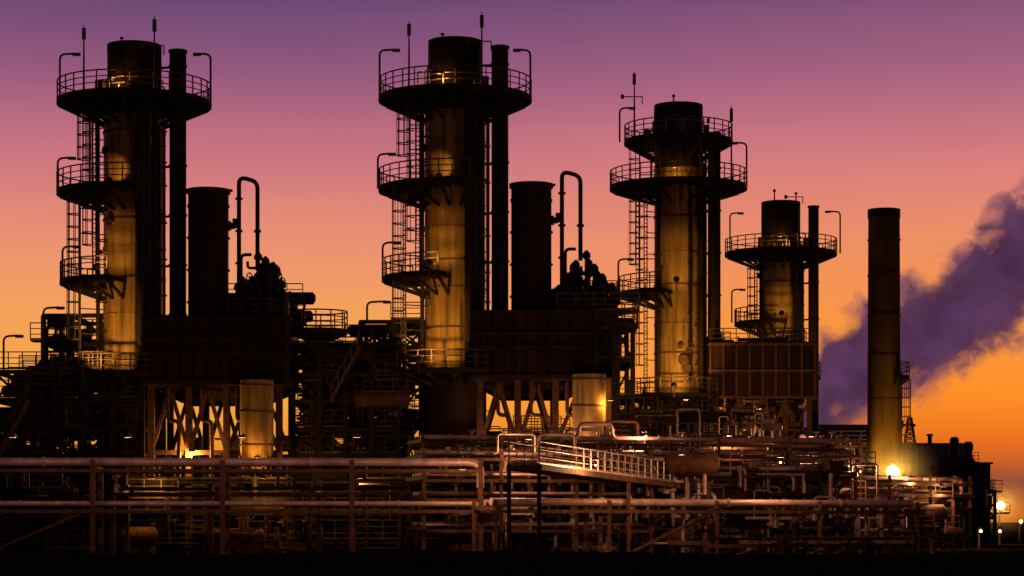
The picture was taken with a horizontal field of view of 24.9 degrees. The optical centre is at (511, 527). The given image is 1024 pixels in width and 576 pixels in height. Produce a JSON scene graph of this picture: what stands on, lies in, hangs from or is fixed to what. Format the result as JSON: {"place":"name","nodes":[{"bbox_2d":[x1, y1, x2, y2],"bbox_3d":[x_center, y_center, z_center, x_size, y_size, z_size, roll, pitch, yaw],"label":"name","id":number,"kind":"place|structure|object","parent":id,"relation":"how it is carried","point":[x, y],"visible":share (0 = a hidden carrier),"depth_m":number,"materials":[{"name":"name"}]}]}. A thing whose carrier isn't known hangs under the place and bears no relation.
{"place":"outdoors","nodes":[
{"label":"outdoors","id":0,"kind":"place"},
{"bbox_2d":[2,467,418,550],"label":"pipes","id":1,"kind":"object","parent":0,"point":[234,524],"depth_m":184.00,"materials":[{"name":"metal"}]},
{"bbox_2d":[0,533,1023,575],"bbox_3d":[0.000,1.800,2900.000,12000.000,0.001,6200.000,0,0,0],"label":"ground","id":2,"kind":"structure","parent":0,"point":[1009,542],"depth_m":89.81,"materials":[{"name":"black"}]},
{"bbox_2d":[0,433,68,551],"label":"steel structure","id":3,"kind":"object","parent":2,"relation":"on","point":[19,475],"visible":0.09,"depth_m":171.55,"materials":[{"name":"black metal"}]},
{"bbox_2d":[28,313,103,553],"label":"steel structure","id":4,"kind":"object","parent":2,"relation":"on","point":[59,342],"visible":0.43,"depth_m":151.00,"materials":[{"name":"black metal"}]},
{"bbox_2d":[0,306,146,553],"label":"steel structure","id":5,"kind":"object","parent":2,"relation":"on","point":[22,418],"visible":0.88,"depth_m":145.93,"materials":[{"name":"black metal"}]},
{"bbox_2d":[0,468,157,553],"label":"process equipment","id":6,"kind":"object","parent":2,"relation":"on","point":[55,542],"visible":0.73,"depth_m":131.00,"materials":[{"name":"metal"}]},
{"bbox_2d":[56,16,211,554],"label":"exhaust stack","id":7,"kind":"object","parent":2,"relation":"on","point":[133,105],"visible":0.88,"depth_m":148.23,"materials":[{"name":"metal"}]},
{"bbox_2d":[79,360,86,376],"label":"flood lamp","id":8,"kind":"object","parent":7,"relation":"attached to","point":[82,363],"visible":1,"depth_m":143.24,"materials":[{"name":"metal"}]},
{"bbox_2d":[93,263,99,280],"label":"flood lamp","id":9,"kind":"object","parent":7,"relation":"attached to","point":[96,267],"visible":1,"depth_m":144.23,"materials":[{"name":"metal"}]},
{"bbox_2d":[105,177,111,193],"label":"flood lamp","id":10,"kind":"object","parent":7,"relation":"attached to","point":[109,178],"visible":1,"depth_m":145.78,"materials":[{"name":"metal"}]},
{"bbox_2d":[0,457,483,553],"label":"pipe rack","id":11,"kind":"object","parent":2,"relation":"on","point":[98,465],"visible":0.91,"depth_m":117.38,"materials":[{"name":"metal"}]},
{"bbox_2d":[141,176,347,553],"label":"boiler unit","id":12,"kind":"object","parent":2,"relation":"on","point":[220,346],"visible":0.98,"depth_m":146.19,"materials":[{"name":"metal"}]},
{"bbox_2d":[127,467,444,554],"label":"process equipment","id":13,"kind":"object","parent":2,"relation":"on","point":[256,541],"visible":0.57,"depth_m":132.95,"materials":[{"name":"metal"}]},
{"bbox_2d":[110,474,516,554],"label":"pipe rack","id":14,"kind":"object","parent":2,"relation":"on","point":[313,490],"visible":0.73,"depth_m":126.21,"materials":[{"name":"metal"}]},
{"bbox_2d":[291,325,419,552],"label":"steel structure","id":15,"kind":"object","parent":2,"relation":"on","point":[369,387],"visible":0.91,"depth_m":148.93,"materials":[{"name":"black metal"}]},
{"bbox_2d":[342,300,502,552],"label":"steel structure","id":16,"kind":"object","parent":2,"relation":"on","point":[381,331],"visible":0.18,"depth_m":152.97,"materials":[{"name":"black metal"}]},
{"bbox_2d":[377,12,531,550],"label":"exhaust stack","id":17,"kind":"object","parent":2,"relation":"on","point":[459,102],"visible":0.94,"depth_m":149.18,"materials":[{"name":"metal"}]},
{"bbox_2d":[415,356,421,372],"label":"flood lamp","id":18,"kind":"object","parent":17,"relation":"attached to","point":[418,359],"visible":1,"depth_m":144.24,"materials":[{"name":"metal"}]},
{"bbox_2d":[426,259,432,276],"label":"flood lamp","id":19,"kind":"object","parent":17,"relation":"attached to","point":[429,262],"visible":1,"depth_m":145.23,"materials":[{"name":"metal"}]},
{"bbox_2d":[435,173,441,189],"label":"flood lamp","id":20,"kind":"object","parent":17,"relation":"attached to","point":[436,174],"visible":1,"depth_m":146.77,"materials":[{"name":"metal"}]},
{"bbox_2d":[426,428,586,550],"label":"process equipment","id":21,"kind":"object","parent":2,"relation":"on","point":[448,540],"visible":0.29,"depth_m":124.92,"materials":[{"name":"metal"}]},
{"bbox_2d":[0,550,1023,573],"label":"earth bank","id":22,"kind":"structure","parent":2,"relation":"on","point":[484,562],"depth_m":92.77,"materials":[{"name":"black soil"}]},
{"bbox_2d":[406,433,653,552],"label":"pipe rack","id":23,"kind":"object","parent":2,"relation":"on","point":[500,458],"visible":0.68,"depth_m":121.43,"materials":[{"name":"metal"}]},
{"bbox_2d":[471,171,638,550],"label":"boiler unit","id":24,"kind":"object","parent":2,"relation":"on","point":[538,339],"visible":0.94,"depth_m":147.21,"materials":[{"name":"metal"}]},
{"bbox_2d":[506,441,706,551],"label":"pipe bridge walkway","id":25,"kind":"structure","parent":2,"relation":"on","point":[538,467],"depth_m":115.36,"materials":[{"name":"metal"}]},
{"bbox_2d":[590,302,636,550],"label":"steel structure","id":26,"kind":"object","parent":2,"relation":"on","point":[626,361],"visible":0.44,"depth_m":149.87,"materials":[{"name":"black metal"}]},
{"bbox_2d":[407,420,862,553],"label":"pipe rack","id":27,"kind":"object","parent":2,"relation":"on","point":[778,444],"visible":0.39,"depth_m":136.65,"materials":[{"name":"metal"}]},
{"bbox_2d":[543,440,730,553],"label":"process equipment","id":28,"kind":"object","parent":2,"relation":"on","point":[695,464],"visible":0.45,"depth_m":124.40,"materials":[{"name":"metal"}]},
{"bbox_2d":[620,378,722,551],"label":"steel structure","id":29,"kind":"object","parent":2,"relation":"on","point":[644,402],"visible":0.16,"depth_m":173.93,"materials":[{"name":"brown metal"}]},
{"bbox_2d":[610,71,747,549],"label":"exhaust stack","id":30,"kind":"object","parent":2,"relation":"on","point":[686,190],"visible":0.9,"depth_m":174.40,"materials":[{"name":"metal"}]},
{"bbox_2d":[671,382,676,396],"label":"flood lamp","id":31,"kind":"object","parent":30,"relation":"attached to","point":[673,384],"visible":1,"depth_m":168.27,"materials":[{"name":"metal"}]},
{"bbox_2d":[673,276,678,290],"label":"flood lamp","id":32,"kind":"object","parent":30,"relation":"attached to","point":[676,279],"visible":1,"depth_m":169.20,"materials":[{"name":"metal"}]},
{"bbox_2d":[471,497,919,554],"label":"pipe rack","id":33,"kind":"object","parent":2,"relation":"on","point":[905,509],"visible":0.89,"depth_m":120.87,"materials":[{"name":"metal"}]},
{"bbox_2d":[620,397,781,553],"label":"process equipment","id":34,"kind":"object","parent":2,"relation":"on","point":[711,423],"visible":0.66,"depth_m":156.92,"materials":[{"name":"metal"}]},
{"bbox_2d":[703,325,818,551],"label":"boiler unit","id":35,"kind":"object","parent":2,"relation":"on","point":[779,372],"visible":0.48,"depth_m":174.00,"materials":[{"name":"metal"}]},
{"bbox_2d":[725,189,840,437],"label":"exhaust stack","id":36,"kind":"object","parent":35,"relation":"on","point":[780,265],"visible":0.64,"depth_m":203.64,"materials":[{"name":"metal"}]},
{"bbox_2d":[779,310,783,322],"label":"flood lamp","id":37,"kind":"object","parent":36,"relation":"attached to","point":[781,312],"visible":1,"depth_m":199.26,"materials":[{"name":"metal"}]},
{"bbox_2d":[676,450,875,553],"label":"pipe rack","id":38,"kind":"object","parent":2,"relation":"on","point":[869,472],"visible":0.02,"depth_m":155.59,"materials":[{"name":"metal"}]},
{"bbox_2d":[606,461,972,553],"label":"pipe rack","id":39,"kind":"object","parent":2,"relation":"on","point":[888,480],"visible":0.27,"depth_m":144.70,"materials":[{"name":"metal"}]},
{"bbox_2d":[701,449,882,554],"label":"process equipment","id":40,"kind":"object","parent":2,"relation":"on","point":[799,481],"visible":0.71,"depth_m":133.05,"materials":[{"name":"metal"}]},
{"bbox_2d":[668,527,917,554],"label":"pipe rack","id":41,"kind":"object","parent":2,"relation":"on","point":[828,543],"visible":0.85,"depth_m":114.00,"materials":[{"name":"metal"}]},
{"bbox_2d":[777,431,864,550],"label":"pipe rack","id":42,"kind":"object","parent":2,"relation":"on","point":[804,436],"visible":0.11,"depth_m":164.98,"materials":[{"name":"metal"}]},
{"bbox_2d":[815,431,867,547],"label":"steel structure","id":43,"kind":"object","parent":2,"relation":"on","point":[865,445],"depth_m":199.97,"materials":[{"name":"black metal"}]},
{"bbox_2d":[867,207,910,487],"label":"smokestack","id":44,"kind":"object","parent":2,"relation":"on","point":[887,380],"visible":0.88,"depth_m":198.82,"materials":[{"name":"steel"},{"name":"dark steel"}]},
{"bbox_2d":[886,463,898,474],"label":"stack base lamp","id":45,"kind":"object","parent":44,"relation":"attached to","point":[892,470],"visible":0.66,"depth_m":196.61,"materials":[{"name":"glass"}]},
{"bbox_2d":[830,479,963,554],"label":"process equipment","id":46,"kind":"object","parent":2,"relation":"on","point":[936,515],"visible":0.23,"depth_m":146.38,"materials":[{"name":"metal"}]},
{"bbox_2d":[902,434,964,487],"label":"distant factory building","id":47,"kind":"structure","parent":2,"relation":"on","point":[924,456],"depth_m":262.00,"materials":[{"name":"metal"}]},
{"bbox_2d":[902,417,915,442],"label":"lattice mast","id":48,"kind":"object","parent":47,"relation":"on","point":[912,432],"visible":0.66,"depth_m":264.88,"materials":[{"name":"metal"}]},
{"bbox_2d":[903,479,1009,545],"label":"process equipment","id":49,"kind":"object","parent":2,"relation":"on","point":[981,501],"visible":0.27,"depth_m":236.92,"materials":[{"name":"metal"}]},
{"bbox_2d":[978,527,981,548],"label":"street lamp","id":50,"kind":"object","parent":2,"relation":"on","point":[979,530],"visible":1,"depth_m":200.71,"materials":[{"name":"metal"}]},
{"bbox_2d":[997,499,1004,543],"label":"street lamp","id":51,"kind":"object","parent":2,"relation":"on","point":[1002,505],"visible":0.67,"depth_m":255.69,"materials":[{"name":"glass"}]},
{"bbox_2d":[0,0,1023,521],"label":"sky","id":52,"kind":"structure","parent":0,"point":[850,107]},
{"bbox_2d":[804,425,866,463],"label":"distant factory building","id":53,"kind":"structure","parent":0,"point":[824,430],"depth_m":268.00,"materials":[{"name":"metal"}]},
{"bbox_2d":[930,437,992,544],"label":"distant factory building","id":54,"kind":"structure","parent":0,"point":[966,465],"depth_m":250.00,"materials":[{"name":"metal"}]},
{"bbox_2d":[990,522,1023,532],"bbox_3d":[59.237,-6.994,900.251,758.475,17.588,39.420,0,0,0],"label":"distant skyline","id":55,"kind":"structure","parent":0,"point":[1010,527],"depth_m":881.29,"materials":[{"name":"metal"}]}
]}

